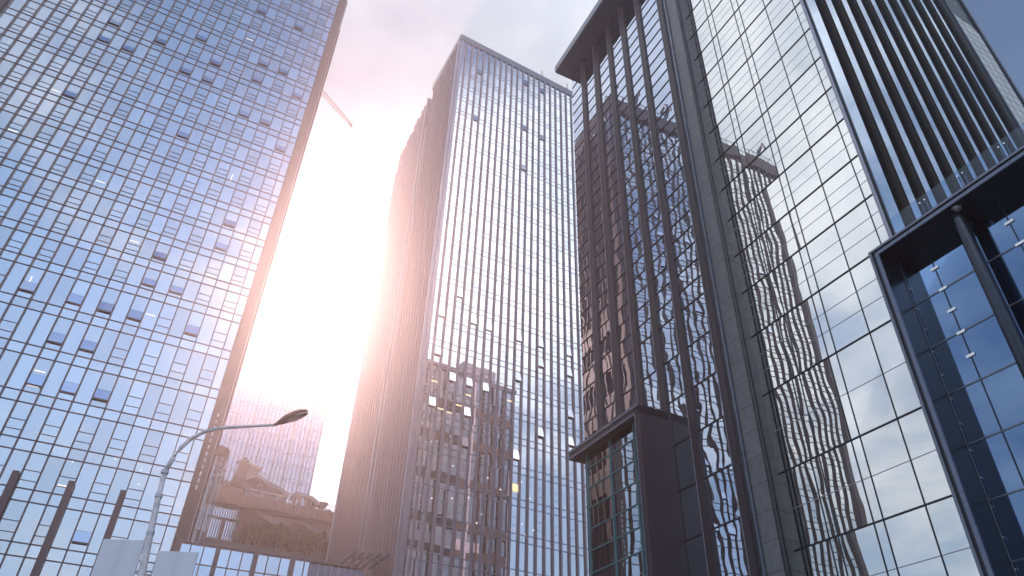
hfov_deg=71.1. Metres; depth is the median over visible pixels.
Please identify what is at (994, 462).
window
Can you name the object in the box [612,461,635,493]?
window
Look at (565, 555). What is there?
window
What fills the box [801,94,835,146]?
window
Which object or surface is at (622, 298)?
window
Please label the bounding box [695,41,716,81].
window
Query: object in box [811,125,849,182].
window
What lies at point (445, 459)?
window
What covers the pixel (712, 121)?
window
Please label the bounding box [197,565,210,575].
window
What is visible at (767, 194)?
window
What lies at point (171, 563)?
blank sign
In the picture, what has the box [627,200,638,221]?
window
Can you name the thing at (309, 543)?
bamboo
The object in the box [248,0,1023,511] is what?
sky
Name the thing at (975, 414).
window
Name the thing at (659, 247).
window
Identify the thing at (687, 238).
window
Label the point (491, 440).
window
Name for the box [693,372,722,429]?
window
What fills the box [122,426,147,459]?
window
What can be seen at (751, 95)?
window
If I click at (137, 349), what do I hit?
window
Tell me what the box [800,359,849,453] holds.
window
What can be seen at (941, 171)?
window
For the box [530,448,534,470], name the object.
window
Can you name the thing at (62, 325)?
window
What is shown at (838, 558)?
window
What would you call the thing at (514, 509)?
window
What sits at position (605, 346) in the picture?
window
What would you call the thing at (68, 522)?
window
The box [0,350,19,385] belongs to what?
window
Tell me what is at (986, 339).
window
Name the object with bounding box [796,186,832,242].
window
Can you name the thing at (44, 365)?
window
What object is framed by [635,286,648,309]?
window
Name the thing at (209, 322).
window
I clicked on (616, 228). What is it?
window
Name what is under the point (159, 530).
window
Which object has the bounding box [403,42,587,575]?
window
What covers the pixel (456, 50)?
window
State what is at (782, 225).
window
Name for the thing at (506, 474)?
window
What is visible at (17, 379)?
window
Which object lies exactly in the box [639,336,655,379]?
window
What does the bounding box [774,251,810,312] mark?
window
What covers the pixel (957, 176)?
glass balustrade
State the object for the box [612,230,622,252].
window
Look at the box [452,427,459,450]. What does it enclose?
window
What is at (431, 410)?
window
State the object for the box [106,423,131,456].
window
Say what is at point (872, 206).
window
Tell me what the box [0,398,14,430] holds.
window
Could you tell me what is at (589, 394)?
window
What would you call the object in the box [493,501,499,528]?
window
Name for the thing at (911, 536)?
window
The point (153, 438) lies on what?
window
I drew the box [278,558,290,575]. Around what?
window
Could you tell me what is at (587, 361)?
window
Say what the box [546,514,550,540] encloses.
window
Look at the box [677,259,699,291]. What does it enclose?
window
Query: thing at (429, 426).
window
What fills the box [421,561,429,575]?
window
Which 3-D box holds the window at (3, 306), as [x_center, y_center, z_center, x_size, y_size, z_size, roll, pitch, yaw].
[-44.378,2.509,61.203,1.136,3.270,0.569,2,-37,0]
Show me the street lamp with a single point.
(295, 415)
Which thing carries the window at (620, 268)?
in the office tower at (664, 322)
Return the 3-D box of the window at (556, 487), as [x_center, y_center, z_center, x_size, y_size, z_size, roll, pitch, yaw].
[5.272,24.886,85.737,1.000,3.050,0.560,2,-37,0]
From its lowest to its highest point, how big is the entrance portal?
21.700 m
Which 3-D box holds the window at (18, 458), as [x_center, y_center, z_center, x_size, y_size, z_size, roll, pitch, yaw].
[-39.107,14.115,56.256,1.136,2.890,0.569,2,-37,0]
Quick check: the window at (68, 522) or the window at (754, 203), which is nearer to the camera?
the window at (754, 203)
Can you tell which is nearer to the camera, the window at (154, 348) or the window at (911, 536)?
the window at (911, 536)
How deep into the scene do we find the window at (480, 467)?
81.68 m
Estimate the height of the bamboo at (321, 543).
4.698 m
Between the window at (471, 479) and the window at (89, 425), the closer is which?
the window at (89, 425)
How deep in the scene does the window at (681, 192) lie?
49.50 m
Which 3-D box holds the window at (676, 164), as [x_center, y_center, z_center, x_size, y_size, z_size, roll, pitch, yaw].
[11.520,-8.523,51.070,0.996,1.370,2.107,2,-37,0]
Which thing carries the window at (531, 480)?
in the office tower at (465, 433)
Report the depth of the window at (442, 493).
77.58 m
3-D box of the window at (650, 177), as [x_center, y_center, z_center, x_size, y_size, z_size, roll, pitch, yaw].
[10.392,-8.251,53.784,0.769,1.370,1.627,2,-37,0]
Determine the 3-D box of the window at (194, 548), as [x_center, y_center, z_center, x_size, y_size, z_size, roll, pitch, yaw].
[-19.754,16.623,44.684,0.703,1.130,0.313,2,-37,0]
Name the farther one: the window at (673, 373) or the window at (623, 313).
the window at (623, 313)
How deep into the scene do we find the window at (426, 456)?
78.99 m
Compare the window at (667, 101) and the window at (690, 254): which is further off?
the window at (667, 101)
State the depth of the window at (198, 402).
65.09 m
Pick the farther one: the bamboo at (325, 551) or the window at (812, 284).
the bamboo at (325, 551)
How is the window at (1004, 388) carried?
in the entrance portal
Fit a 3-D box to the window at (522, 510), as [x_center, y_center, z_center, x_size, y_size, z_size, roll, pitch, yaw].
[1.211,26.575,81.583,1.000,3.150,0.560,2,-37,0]
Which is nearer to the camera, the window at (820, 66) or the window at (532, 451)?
the window at (820, 66)
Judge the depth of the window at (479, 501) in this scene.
79.38 m
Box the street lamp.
[135,409,307,575]
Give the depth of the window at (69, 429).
59.47 m
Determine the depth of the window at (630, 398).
47.45 m
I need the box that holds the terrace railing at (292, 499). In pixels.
[244,488,334,511]
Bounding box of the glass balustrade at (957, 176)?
[919,142,1011,213]
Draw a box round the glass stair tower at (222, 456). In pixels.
[191,445,229,543]
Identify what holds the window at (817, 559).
in the office tower at (847, 136)
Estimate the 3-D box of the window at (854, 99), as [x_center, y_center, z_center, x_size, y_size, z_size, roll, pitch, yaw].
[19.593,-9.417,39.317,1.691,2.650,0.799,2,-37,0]
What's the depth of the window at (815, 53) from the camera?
46.12 m
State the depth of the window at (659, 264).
48.96 m
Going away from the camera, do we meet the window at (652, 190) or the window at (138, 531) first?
the window at (652, 190)
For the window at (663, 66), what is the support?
in the office tower at (664, 322)
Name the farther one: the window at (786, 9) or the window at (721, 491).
the window at (786, 9)
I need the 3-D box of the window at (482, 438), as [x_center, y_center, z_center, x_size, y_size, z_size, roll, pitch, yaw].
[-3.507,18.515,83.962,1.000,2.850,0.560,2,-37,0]
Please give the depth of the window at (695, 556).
37.30 m
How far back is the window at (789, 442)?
35.18 m
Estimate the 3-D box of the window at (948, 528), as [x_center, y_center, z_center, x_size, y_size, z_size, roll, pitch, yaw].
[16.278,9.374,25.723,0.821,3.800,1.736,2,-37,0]
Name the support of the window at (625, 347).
in the office tower at (664, 322)
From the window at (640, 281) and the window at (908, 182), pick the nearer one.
the window at (908, 182)
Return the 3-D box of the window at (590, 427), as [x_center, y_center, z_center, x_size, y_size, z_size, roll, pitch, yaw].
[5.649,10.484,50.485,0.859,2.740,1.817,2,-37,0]
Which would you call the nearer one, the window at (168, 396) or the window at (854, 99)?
the window at (854, 99)
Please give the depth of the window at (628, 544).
39.99 m
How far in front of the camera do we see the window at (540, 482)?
84.83 m
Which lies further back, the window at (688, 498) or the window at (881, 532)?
the window at (688, 498)
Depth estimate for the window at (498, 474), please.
82.62 m
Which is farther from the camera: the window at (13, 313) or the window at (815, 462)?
the window at (13, 313)
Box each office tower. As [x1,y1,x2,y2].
[0,0,347,575]
[212,345,334,502]
[325,34,588,575]
[555,0,798,575]
[683,0,1023,575]
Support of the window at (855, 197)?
in the office tower at (847, 136)
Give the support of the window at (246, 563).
in the glass podium
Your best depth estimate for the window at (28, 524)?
54.81 m
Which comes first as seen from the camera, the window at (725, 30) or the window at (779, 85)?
the window at (779, 85)
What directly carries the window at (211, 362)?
in the office tower at (152, 152)
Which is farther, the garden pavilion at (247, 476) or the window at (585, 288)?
the garden pavilion at (247, 476)
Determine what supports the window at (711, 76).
in the office tower at (847, 136)
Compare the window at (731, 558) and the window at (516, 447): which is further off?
the window at (516, 447)
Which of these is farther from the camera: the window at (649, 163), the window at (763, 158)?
the window at (649, 163)
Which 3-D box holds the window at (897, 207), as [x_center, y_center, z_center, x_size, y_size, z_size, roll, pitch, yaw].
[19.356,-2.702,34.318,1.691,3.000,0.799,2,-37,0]
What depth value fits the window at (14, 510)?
54.46 m
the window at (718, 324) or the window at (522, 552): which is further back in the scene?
the window at (522, 552)
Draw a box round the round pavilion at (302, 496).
[287,492,319,507]
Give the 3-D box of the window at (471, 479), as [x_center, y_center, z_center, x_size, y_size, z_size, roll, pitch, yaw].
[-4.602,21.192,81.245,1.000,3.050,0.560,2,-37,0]
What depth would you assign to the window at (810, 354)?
35.76 m
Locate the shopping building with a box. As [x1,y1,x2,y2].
[194,487,333,561]
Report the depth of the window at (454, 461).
80.33 m
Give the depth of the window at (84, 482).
58.06 m
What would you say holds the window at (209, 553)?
in the glass podium
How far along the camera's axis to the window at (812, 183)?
39.38 m
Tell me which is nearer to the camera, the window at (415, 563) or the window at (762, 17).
the window at (762, 17)
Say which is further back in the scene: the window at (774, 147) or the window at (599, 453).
the window at (599, 453)
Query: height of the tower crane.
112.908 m
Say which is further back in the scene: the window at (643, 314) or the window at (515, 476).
the window at (515, 476)
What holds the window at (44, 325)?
in the office tower at (152, 152)
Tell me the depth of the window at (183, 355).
66.68 m
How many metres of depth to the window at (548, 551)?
80.54 m
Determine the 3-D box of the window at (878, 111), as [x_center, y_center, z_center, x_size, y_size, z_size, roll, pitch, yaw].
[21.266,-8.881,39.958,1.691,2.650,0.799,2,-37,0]
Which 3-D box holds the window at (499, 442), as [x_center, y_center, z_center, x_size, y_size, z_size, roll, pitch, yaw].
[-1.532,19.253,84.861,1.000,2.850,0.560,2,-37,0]
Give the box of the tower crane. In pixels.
[322,89,352,126]
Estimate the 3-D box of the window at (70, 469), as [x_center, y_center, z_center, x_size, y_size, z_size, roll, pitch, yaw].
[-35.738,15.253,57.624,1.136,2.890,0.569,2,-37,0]
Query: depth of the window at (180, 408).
64.61 m
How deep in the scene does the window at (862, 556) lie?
29.40 m
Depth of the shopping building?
104.57 m
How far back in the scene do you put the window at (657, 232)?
50.60 m
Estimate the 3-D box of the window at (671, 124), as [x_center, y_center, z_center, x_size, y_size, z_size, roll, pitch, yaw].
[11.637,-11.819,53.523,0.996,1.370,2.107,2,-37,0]
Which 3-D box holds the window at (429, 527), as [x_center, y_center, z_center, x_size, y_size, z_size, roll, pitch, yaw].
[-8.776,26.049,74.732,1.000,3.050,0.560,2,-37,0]
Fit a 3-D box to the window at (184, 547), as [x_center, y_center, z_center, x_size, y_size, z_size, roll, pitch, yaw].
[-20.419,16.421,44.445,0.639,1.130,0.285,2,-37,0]
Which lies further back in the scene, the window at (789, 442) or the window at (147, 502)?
the window at (147, 502)
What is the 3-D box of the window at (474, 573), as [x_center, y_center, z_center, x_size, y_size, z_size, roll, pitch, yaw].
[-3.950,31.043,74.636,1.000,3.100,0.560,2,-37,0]
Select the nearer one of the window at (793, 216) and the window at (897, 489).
the window at (897, 489)
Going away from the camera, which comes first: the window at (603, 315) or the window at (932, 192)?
the window at (932, 192)
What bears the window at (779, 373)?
in the office tower at (847, 136)
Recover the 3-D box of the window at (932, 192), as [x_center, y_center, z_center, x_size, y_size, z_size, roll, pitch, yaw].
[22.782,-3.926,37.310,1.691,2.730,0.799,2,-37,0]
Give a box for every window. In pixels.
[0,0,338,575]
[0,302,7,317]
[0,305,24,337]
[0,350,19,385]
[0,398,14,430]
[0,447,11,472]
[0,449,29,483]
[0,500,26,539]
[2,401,32,436]
[6,354,36,388]
[11,309,40,342]
[12,503,44,542]
[17,453,46,488]
[20,405,49,439]
[23,358,52,392]
[28,313,56,345]
[31,506,56,544]
[35,456,64,491]
[38,409,66,442]
[40,362,69,396]
[44,317,72,350]
[50,509,80,548]
[53,460,81,493]
[55,413,82,446]
[57,366,85,400]
[61,321,88,353]
[69,512,98,551]
[71,463,98,498]
[72,416,99,449]
[74,369,101,403]
[77,325,103,357]
[87,515,110,553]
[88,466,115,501]
[89,420,115,453]
[90,373,117,407]
[92,329,118,361]
[105,469,132,503]
[106,377,132,410]
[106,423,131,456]
[108,333,133,365]
[110,518,132,539]
[122,380,147,414]
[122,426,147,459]
[122,472,148,507]
[124,336,148,368]
[128,521,148,539]
[138,384,162,417]
[139,340,162,372]
[139,430,162,462]
[139,476,160,509]
[140,524,165,561]
[153,387,177,420]
[154,344,177,375]
[154,433,178,465]
[159,479,179,512]
[168,348,191,379]
[169,391,192,424]
[171,436,192,468]
[180,543,190,551]
[182,311,203,340]
[183,351,205,382]
[184,394,206,427]
[190,545,203,563]
[192,565,197,575]
[196,315,217,344]
[197,355,218,386]
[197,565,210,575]
[199,505,239,541]
[200,547,215,565]
[212,347,332,502]
[214,568,225,575]
[217,549,230,567]
[225,569,237,575]
[227,551,241,568]
[238,571,249,575]
[239,553,253,570]
[255,555,267,572]
[265,556,279,574]
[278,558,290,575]
[293,560,303,575]
[303,562,309,575]
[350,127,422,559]
[364,50,456,575]
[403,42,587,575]
[410,559,418,575]
[413,521,422,549]
[417,484,426,512]
[421,450,430,476]
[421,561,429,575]
[423,523,432,552]
[425,420,433,442]
[427,486,436,514]
[428,394,435,413]
[431,452,439,478]
[431,563,439,575]
[433,525,442,554]
[434,422,442,445]
[437,488,445,516]
[440,455,448,480]
[442,565,449,575]
[443,425,451,447]
[443,527,452,555]
[447,491,454,518]
[450,457,457,483]
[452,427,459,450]
[452,567,458,575]
[453,529,461,557]
[456,493,464,520]
[459,460,466,485]
[461,430,468,452]
[462,568,468,575]
[463,531,470,559]
[466,495,473,522]
[468,462,475,487]
[470,432,477,454]
[472,570,478,575]
[473,533,480,561]
[475,497,482,524]
[477,464,483,489]
[479,434,485,457]
[482,535,489,563]
[484,499,491,526]
[486,466,492,491]
[488,437,494,459]
[492,537,498,565]
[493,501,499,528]
[495,469,501,493]
[496,439,502,461]
[501,539,507,567]
[502,503,508,530]
[503,471,509,495]
[505,441,510,463]
[510,541,516,568]
[511,506,517,532]
[512,473,518,497]
[513,444,518,465]
[519,543,525,570]
[520,507,525,534]
[521,446,526,468]
[521,475,526,499]
[528,545,533,572]
[529,477,534,502]
[529,510,534,536]
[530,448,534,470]
[537,479,542,504]
[537,511,542,538]
[537,546,542,574]
[546,481,550,505]
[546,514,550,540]
[546,548,551,575]
[554,484,558,507]
[554,515,559,542]
[554,550,559,575]
[562,486,566,509]
[562,517,567,543]
[563,552,568,575]
[570,488,574,511]
[570,519,575,545]
[571,554,576,575]
[572,0,712,296]
[577,489,582,513]
[578,521,583,547]
[579,278,590,299]
[579,555,584,575]
[580,292,591,313]
[580,305,591,327]
[581,320,592,342]
[581,335,593,357]
[582,350,593,373]
[582,366,594,388]
[583,382,596,422]
[584,416,596,439]
[588,441,608,467]
[588,456,609,486]
[589,476,610,507]
[590,497,611,527]
[590,518,613,549]
[591,541,614,571]
[592,564,615,575]
[598,290,607,311]
[598,305,608,326]
[599,320,609,341]
[600,336,610,357]
[601,352,611,373]
[602,367,614,408]
[604,402,615,425]
[610,425,632,452]
[611,441,633,472]
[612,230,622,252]
[612,244,624,266]
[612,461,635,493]
[613,258,625,280]
[613,483,637,514]
[614,272,626,295]
[615,505,639,537]
[616,287,627,310]
[616,528,640,560]
[617,302,629,325]
[617,552,642,575]
[618,318,630,342]
[619,335,632,358]
[620,351,635,394]
[623,387,636,411]
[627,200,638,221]
[628,213,640,235]
[630,226,641,248]
[631,241,643,263]
[632,255,644,278]
[633,271,646,293]
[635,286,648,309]
[636,302,649,325]
[638,318,651,343]
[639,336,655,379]
[641,155,654,177]
[643,167,655,190]
[643,372,659,409]
[644,179,657,203]
[646,193,659,217]
[647,207,661,230]
[649,221,663,246]
[650,59,666,86]
[650,236,665,261]
[651,70,668,97]
[652,251,667,276]
[653,81,669,108]
[654,92,671,120]
[654,267,669,292]
[656,103,673,132]
[656,283,671,309]
[658,115,675,144]
[658,300,673,327]
[659,128,677,156]
[660,317,678,362]
[661,140,680,169]
[663,154,682,184]
[664,355,683,402]
[665,167,684,197]
[667,182,686,212]
[668,394,689,444]
[669,195,689,226]
[671,211,691,242]
[673,226,694,257]
[673,437,695,490]
[675,242,697,274]
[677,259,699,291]
[678,484,701,539]
[680,276,702,308]
[682,294,709,345]
[683,0,699,17]
[684,534,707,575]
[687,0,706,37]
[687,332,715,386]
[691,19,711,58]
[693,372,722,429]
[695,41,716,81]
[699,417,730,476]
[700,63,722,105]
[704,0,819,199]
[705,88,728,131]
[705,465,739,527]
[709,0,720,10]
[710,114,735,160]
[711,286,718,323]
[712,0,732,31]
[712,518,748,575]
[716,142,741,189]
[717,15,739,55]
[718,324,726,365]
[722,171,749,220]
[723,38,745,79]
[725,365,733,410]
[728,203,757,255]
[729,62,752,105]
[733,410,742,458]
[735,88,760,134]
[735,238,766,291]
[739,0,763,28]
[741,459,751,512]
[742,116,768,163]
[742,276,776,335]
[746,9,771,52]
[749,146,777,194]
[750,513,761,571]
[751,197,763,234]
[751,320,790,394]
[753,33,780,79]
[757,178,787,229]
[759,234,772,272]
[760,59,789,107]
[763,380,809,472]
[765,214,797,267]
[766,0,793,29]
[768,88,798,137]
[768,271,783,317]
[771,140,783,173]
[773,9,803,56]
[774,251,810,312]
[776,118,808,168]
[779,172,793,209]
[779,316,797,376]
[779,461,827,549]
[782,35,813,84]
[785,149,820,204]
[785,297,826,372]
[789,208,804,248]
[791,64,824,114]
[793,376,817,457]
[795,540,836,575]
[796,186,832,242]
[800,247,817,293]
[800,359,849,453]
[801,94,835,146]
[803,0,1023,185]
[806,225,847,288]
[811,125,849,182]
[812,293,834,355]
[812,457,836,536]
[815,57,830,90]
[819,271,867,350]
[819,441,871,533]
[823,162,863,221]
[826,87,842,122]
[829,354,858,438]
[830,537,846,575]
[835,201,879,267]
[837,334,895,434]
[838,119,856,158]
[839,524,886,575]
[850,95,887,138]
[850,258,890,330]
[851,156,871,197]
[852,438,881,521]
[861,420,923,517]
[862,156,891,201]
[863,127,902,174]
[866,195,888,243]
[870,321,920,416]
[875,108,911,150]
[875,521,897,575]
[877,163,919,214]
[877,195,902,235]
[884,506,946,575]
[888,139,927,186]
[893,203,919,227]
[898,408,950,503]
[900,246,941,303]
[904,176,935,215]
[912,151,950,196]
[916,290,959,346]
[926,199,1017,286]
[926,497,979,575]
[929,188,947,205]
[932,334,978,392]
[936,163,962,194]
[944,245,1023,329]
[950,381,999,442]
[962,300,1023,376]
[969,432,1023,498]
[982,363,1023,428]
[990,490,1023,559]
[998,181,1023,240]
[1003,423,1023,480]
[1013,560,1023,575]
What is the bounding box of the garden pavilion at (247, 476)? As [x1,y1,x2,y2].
[231,461,290,501]
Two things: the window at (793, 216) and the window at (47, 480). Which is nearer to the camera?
the window at (793, 216)
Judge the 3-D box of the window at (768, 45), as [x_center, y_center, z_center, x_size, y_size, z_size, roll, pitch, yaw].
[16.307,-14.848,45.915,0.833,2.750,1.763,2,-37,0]
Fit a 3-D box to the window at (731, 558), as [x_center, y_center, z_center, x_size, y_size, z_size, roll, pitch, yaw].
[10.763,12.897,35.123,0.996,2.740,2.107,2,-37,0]
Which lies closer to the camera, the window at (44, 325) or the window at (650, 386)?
the window at (650, 386)
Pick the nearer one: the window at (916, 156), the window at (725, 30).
the window at (916, 156)
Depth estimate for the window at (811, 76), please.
41.20 m
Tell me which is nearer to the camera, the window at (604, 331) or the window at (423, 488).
the window at (604, 331)
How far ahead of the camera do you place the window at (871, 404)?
31.64 m
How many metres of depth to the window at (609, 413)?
49.22 m
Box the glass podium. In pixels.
[175,540,363,575]
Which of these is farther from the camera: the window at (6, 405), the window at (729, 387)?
the window at (6, 405)
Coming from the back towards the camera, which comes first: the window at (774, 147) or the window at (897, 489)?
the window at (774, 147)
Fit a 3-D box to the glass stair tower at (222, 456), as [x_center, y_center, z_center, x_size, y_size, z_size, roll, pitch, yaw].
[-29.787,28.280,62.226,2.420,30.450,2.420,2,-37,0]
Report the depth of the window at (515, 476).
83.82 m
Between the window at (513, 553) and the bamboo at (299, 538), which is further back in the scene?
the bamboo at (299, 538)
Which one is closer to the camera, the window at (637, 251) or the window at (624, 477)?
the window at (624, 477)
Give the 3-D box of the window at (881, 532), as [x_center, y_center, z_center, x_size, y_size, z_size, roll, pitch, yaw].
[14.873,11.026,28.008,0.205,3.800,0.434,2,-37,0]
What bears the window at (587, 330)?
in the office tower at (664, 322)
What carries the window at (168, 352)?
in the office tower at (152, 152)
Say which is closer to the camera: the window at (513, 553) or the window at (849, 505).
the window at (849, 505)
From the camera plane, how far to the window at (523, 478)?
84.00 m
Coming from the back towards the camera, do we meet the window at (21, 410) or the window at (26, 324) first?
the window at (26, 324)
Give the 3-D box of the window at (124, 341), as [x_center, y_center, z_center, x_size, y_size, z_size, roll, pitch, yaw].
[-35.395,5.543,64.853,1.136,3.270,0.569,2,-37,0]
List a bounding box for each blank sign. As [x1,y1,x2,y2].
[91,539,144,575]
[151,551,198,575]
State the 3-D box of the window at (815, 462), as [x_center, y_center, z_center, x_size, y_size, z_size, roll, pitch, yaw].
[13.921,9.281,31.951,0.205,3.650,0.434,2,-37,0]
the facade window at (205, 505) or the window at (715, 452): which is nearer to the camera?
the window at (715, 452)
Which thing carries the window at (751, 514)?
in the office tower at (664, 322)
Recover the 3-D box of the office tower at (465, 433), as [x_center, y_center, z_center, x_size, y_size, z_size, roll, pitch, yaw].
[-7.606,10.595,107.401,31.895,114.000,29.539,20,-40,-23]
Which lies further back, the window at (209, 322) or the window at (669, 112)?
the window at (209, 322)
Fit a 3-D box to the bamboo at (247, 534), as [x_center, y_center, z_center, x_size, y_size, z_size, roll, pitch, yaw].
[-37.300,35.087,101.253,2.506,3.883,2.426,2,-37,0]
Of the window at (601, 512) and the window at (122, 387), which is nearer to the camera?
the window at (601, 512)
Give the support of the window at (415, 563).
in the office tower at (465, 433)
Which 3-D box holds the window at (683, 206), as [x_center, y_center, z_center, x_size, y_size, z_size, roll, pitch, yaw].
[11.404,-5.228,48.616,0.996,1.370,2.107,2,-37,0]
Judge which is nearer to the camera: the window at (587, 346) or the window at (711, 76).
the window at (711, 76)
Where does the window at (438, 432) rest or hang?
in the office tower at (465, 433)
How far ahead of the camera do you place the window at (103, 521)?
56.58 m
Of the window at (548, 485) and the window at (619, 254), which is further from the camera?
the window at (548, 485)
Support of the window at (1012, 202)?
in the entrance portal
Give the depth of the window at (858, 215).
34.61 m
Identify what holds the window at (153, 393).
in the office tower at (152, 152)
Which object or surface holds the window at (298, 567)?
in the glass podium
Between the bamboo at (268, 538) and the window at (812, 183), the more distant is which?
the bamboo at (268, 538)
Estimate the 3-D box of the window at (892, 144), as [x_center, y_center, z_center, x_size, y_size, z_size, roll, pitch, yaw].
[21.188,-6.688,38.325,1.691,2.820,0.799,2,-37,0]
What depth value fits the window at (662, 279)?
48.15 m
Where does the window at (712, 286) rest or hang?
in the office tower at (664, 322)
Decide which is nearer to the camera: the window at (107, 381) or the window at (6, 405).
the window at (6, 405)
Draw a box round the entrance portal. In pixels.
[868,145,1023,575]
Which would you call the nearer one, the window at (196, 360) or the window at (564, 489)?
the window at (196, 360)
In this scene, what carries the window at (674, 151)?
in the office tower at (664, 322)
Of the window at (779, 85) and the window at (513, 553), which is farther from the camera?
the window at (513, 553)
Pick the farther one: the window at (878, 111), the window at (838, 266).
the window at (878, 111)
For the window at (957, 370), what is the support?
in the entrance portal
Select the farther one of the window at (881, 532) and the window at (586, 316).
the window at (586, 316)
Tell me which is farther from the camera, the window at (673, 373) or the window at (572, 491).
the window at (572, 491)
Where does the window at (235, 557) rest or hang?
in the glass podium
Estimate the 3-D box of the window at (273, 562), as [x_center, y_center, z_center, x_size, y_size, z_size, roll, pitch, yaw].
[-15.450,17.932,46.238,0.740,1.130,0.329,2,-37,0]
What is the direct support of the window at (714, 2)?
in the office tower at (847, 136)
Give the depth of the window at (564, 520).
83.84 m
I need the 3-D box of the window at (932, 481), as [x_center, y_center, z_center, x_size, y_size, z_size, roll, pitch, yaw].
[16.384,6.388,27.947,0.821,3.650,1.736,2,-37,0]
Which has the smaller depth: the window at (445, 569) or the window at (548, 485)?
the window at (445, 569)
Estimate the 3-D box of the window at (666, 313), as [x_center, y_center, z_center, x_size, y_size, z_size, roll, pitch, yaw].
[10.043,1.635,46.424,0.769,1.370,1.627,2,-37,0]
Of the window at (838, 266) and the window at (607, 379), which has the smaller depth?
the window at (838, 266)
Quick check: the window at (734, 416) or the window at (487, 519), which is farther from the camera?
the window at (487, 519)
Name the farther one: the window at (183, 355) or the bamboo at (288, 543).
the bamboo at (288, 543)
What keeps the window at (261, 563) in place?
in the glass podium
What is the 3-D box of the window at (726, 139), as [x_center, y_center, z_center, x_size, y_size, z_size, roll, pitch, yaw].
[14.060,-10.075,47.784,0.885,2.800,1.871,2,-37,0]
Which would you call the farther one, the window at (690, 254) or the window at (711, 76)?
the window at (711, 76)
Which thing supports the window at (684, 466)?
in the office tower at (664, 322)
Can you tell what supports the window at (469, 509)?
in the office tower at (465, 433)
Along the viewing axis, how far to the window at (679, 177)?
50.32 m
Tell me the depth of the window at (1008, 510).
23.73 m
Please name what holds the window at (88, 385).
in the office tower at (152, 152)
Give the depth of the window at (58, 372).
60.95 m
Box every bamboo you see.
[239,522,256,544]
[250,521,268,546]
[261,524,277,548]
[272,522,289,550]
[279,530,294,551]
[291,529,308,553]
[303,529,317,554]
[312,528,327,557]
[321,539,328,557]
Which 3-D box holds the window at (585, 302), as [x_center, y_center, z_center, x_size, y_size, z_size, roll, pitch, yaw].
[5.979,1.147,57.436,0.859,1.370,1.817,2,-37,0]
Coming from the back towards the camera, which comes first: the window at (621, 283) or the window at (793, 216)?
the window at (621, 283)
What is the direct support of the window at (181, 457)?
in the office tower at (152, 152)
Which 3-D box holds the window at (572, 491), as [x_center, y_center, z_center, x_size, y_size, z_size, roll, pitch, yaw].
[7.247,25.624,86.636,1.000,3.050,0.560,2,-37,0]
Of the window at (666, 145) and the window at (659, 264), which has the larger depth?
the window at (666, 145)
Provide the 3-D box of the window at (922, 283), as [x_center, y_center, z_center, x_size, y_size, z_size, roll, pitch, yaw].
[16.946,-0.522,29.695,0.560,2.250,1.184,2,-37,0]
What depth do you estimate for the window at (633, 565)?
39.16 m
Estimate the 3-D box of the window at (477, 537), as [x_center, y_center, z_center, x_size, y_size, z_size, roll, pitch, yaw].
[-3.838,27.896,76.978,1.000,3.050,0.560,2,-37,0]
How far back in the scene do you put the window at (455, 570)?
74.39 m
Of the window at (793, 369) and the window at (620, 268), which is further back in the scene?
the window at (620, 268)
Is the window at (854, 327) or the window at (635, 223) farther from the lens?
the window at (635, 223)
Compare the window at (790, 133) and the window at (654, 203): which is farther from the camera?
the window at (654, 203)
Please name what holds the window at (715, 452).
in the office tower at (664, 322)
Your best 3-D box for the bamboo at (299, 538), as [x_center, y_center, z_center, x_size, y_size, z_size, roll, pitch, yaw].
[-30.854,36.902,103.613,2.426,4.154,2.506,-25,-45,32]
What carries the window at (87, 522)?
in the office tower at (152, 152)
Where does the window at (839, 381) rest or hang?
in the office tower at (847, 136)
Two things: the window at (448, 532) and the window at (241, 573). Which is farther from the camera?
the window at (448, 532)
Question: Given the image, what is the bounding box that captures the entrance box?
[568,403,685,575]
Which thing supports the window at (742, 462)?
in the office tower at (664, 322)
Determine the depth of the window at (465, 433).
83.37 m
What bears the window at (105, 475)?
in the office tower at (152, 152)
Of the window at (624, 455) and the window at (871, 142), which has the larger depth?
the window at (624, 455)
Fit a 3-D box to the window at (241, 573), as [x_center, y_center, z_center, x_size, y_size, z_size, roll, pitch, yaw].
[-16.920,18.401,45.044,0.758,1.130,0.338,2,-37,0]
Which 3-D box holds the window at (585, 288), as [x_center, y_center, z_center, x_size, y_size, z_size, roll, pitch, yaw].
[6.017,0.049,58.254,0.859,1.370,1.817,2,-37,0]
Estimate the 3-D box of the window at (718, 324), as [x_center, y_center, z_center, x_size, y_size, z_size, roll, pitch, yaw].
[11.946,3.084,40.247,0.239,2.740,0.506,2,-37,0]
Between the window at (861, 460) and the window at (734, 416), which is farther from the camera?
the window at (734, 416)
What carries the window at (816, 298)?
in the office tower at (847, 136)
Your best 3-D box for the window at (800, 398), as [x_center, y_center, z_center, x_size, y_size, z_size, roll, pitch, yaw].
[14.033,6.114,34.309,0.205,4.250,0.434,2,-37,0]
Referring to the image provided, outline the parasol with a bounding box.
[317,502,328,509]
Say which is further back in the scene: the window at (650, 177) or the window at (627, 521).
the window at (650, 177)
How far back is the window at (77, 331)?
63.47 m
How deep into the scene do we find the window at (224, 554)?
45.24 m
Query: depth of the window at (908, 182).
36.80 m

